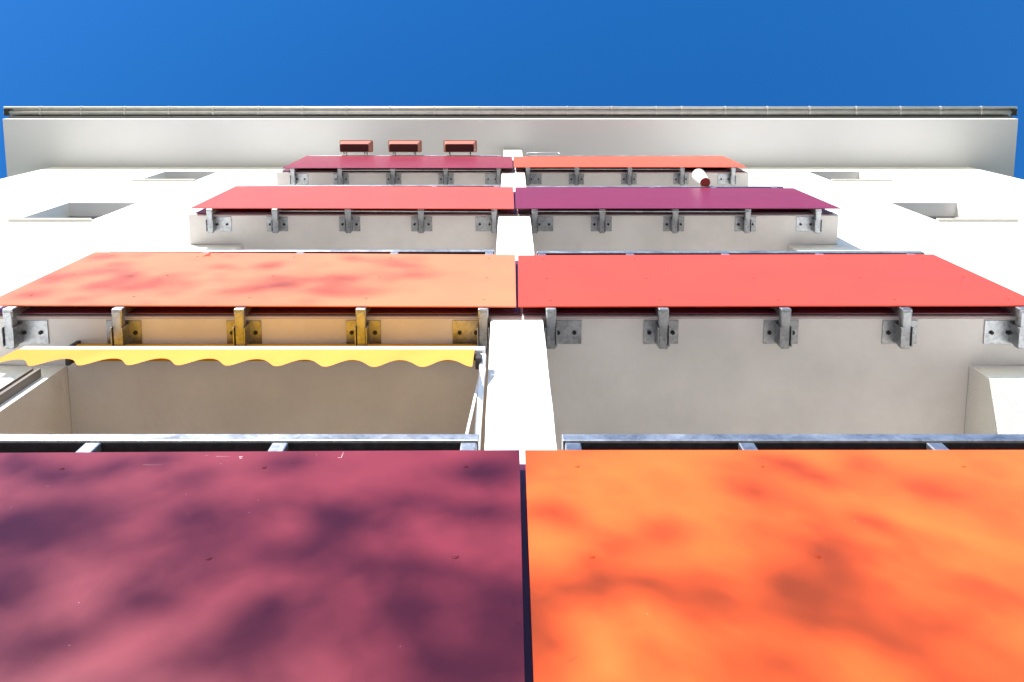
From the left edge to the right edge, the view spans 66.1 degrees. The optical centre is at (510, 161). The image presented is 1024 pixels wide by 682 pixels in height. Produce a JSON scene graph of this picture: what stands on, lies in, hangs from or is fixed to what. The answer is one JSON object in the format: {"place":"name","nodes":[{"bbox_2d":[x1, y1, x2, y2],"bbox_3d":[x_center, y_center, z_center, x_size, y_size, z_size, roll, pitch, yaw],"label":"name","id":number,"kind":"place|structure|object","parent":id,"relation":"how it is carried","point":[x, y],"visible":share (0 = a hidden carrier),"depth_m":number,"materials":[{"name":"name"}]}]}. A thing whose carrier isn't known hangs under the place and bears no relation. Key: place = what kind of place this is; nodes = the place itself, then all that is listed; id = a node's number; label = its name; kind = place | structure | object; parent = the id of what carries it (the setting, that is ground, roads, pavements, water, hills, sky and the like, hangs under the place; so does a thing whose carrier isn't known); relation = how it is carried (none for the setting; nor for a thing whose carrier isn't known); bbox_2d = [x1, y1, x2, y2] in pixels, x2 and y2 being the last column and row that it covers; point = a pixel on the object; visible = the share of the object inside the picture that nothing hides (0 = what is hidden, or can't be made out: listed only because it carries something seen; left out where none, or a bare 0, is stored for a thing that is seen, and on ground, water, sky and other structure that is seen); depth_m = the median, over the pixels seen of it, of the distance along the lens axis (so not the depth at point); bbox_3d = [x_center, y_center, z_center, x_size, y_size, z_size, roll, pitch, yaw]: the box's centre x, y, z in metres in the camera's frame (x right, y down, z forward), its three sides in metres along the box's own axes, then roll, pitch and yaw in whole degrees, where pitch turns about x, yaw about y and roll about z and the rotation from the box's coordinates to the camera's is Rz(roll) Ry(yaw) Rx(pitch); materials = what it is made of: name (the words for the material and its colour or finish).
{"place":"outdoors","nodes":[
{"label":"outdoors","id":0,"kind":"place"},
{"bbox_2d":[0,0,1023,179],"label":"sky","id":1,"kind":"structure","parent":0,"point":[53,52],"materials":[{"name":"blue"}]},
{"label":"ground","id":2,"kind":"structure","parent":0,"visible":0},
{"bbox_2d":[0,106,1023,463],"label":"apartment building","id":3,"kind":"structure","parent":2,"relation":"on","point":[78,182],"depth_m":7.38,"materials":[{"name":"white paint"}]},
{"bbox_2d":[7,216,101,220],"bbox_3d":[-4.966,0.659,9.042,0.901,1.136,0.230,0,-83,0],"label":"window sill","id":4,"kind":"structure","parent":3,"relation":"in","point":[70,218],"depth_m":8.47,"materials":[{"name":"grey plastic"}]},
{"bbox_2d":[132,179,194,180],"bbox_3d":[-4.966,0.273,11.265,0.901,0.033,0.034,0,-83,0],"label":"window","id":5,"kind":"structure","parent":3,"relation":"in","point":[132,179],"depth_m":11.25,"materials":[{"name":"grey plastic"}]},
{"bbox_2d":[0,340,485,449],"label":"awning","id":6,"kind":"object","parent":3,"relation":"attached to","point":[77,352],"visible":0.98,"depth_m":3.59,"materials":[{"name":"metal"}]},
{"bbox_2d":[0,250,519,348],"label":"balcony railing","id":7,"kind":"object","parent":3,"relation":"attached to","point":[119,285],"visible":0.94,"depth_m":4.71,"materials":[{"name":"laminate"}]},
{"bbox_2d":[0,434,533,681],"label":"balcony railing","id":8,"kind":"object","parent":3,"relation":"attached to","point":[264,557],"visible":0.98,"depth_m":2.17,"materials":[{"name":"purple laminate"}]},
{"bbox_2d":[191,185,515,232],"bbox_3d":[-1.468,0.466,7.982,3.048,1.413,0.238,0,-83,0],"label":"balcony railing","id":9,"kind":"object","parent":3,"relation":"attached to","point":[275,201],"visible":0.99,"depth_m":7.58,"materials":[{"name":"laminate"}]},
{"bbox_2d":[282,155,514,184],"bbox_3d":[-1.455,0.117,10.691,3.022,1.376,0.238,0,-83,0],"label":"balcony railing","id":10,"kind":"object","parent":3,"relation":"attached to","point":[394,163],"visible":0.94,"depth_m":10.32,"materials":[{"name":"laminate"}]},
{"bbox_2d":[340,140,372,154],"bbox_3d":[-2.244,-0.159,11.407,0.484,0.205,0.276,0,-83,0],"label":"flower box","id":11,"kind":"object","parent":10,"relation":"hanging from","point":[346,146],"visible":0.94,"depth_m":11.31,"materials":[{"name":"ceramic"}]},
{"bbox_2d":[388,140,421,154],"bbox_3d":[-1.535,-0.159,11.407,0.484,0.205,0.276,0,-83,0],"label":"flower box","id":12,"kind":"object","parent":10,"relation":"hanging from","point":[395,146],"visible":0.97,"depth_m":11.31,"materials":[{"name":"plastic"}]},
{"bbox_2d":[444,140,476,154],"bbox_3d":[-0.731,-0.159,11.407,0.484,0.205,0.276,0,-83,0],"label":"flower box","id":13,"kind":"object","parent":10,"relation":"hanging from","point":[450,146],"visible":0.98,"depth_m":11.31,"materials":[{"name":"ceramic"}]},
{"bbox_2d":[514,155,745,184],"bbox_3d":[1.544,0.114,10.714,2.999,1.286,0.238,0,-83,0],"label":"balcony railing","id":14,"kind":"object","parent":3,"relation":"attached to","point":[628,163],"visible":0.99,"depth_m":10.40,"materials":[{"name":"laminate"}]},
{"bbox_2d":[526,152,559,154],"bbox_3d":[0.470,-0.113,11.386,0.494,0.217,0.012,0,-83,0],"label":"wire holder","id":15,"kind":"object","parent":14,"relation":"attached to","point":[542,152],"visible":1,"depth_m":11.46,"materials":[{"name":"metal"}]},
{"bbox_2d":[515,186,840,232],"bbox_3d":[1.554,0.471,7.947,3.014,1.334,0.238,0,-83,0],"label":"balcony railing","id":16,"kind":"object","parent":3,"relation":"attached to","point":[675,201],"visible":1,"depth_m":7.56,"materials":[{"name":"laminate"}]},
{"bbox_2d":[691,169,709,185],"bbox_3d":[2.125,0.184,8.757,0.160,0.391,0.168,0,-83,0],"label":"hanging pot","id":17,"kind":"object","parent":16,"relation":"hanging from","point":[700,177],"visible":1,"depth_m":8.67,"materials":[{"name":"ceramic"}]},
{"bbox_2d":[518,251,1023,348],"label":"balcony railing","id":18,"kind":"object","parent":3,"relation":"attached to","point":[785,285],"visible":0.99,"depth_m":4.71,"materials":[{"name":"red laminate"}]},
{"bbox_2d":[525,434,1023,681],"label":"balcony railing","id":19,"kind":"object","parent":3,"relation":"attached to","point":[776,557],"visible":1,"depth_m":2.17,"materials":[{"name":"orange laminate"}]},
{"bbox_2d":[831,179,892,180],"bbox_3d":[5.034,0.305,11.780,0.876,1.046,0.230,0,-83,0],"label":"window sill","id":20,"kind":"structure","parent":3,"relation":"in","point":[831,179],"depth_m":11.25,"materials":[{"name":"grey plastic"}]},
{"bbox_2d":[926,216,1018,220],"bbox_3d":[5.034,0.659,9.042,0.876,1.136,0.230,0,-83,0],"label":"window sill","id":21,"kind":"structure","parent":3,"relation":"in","point":[938,218],"depth_m":8.47,"materials":[{"name":"grey plastic"}]}
]}

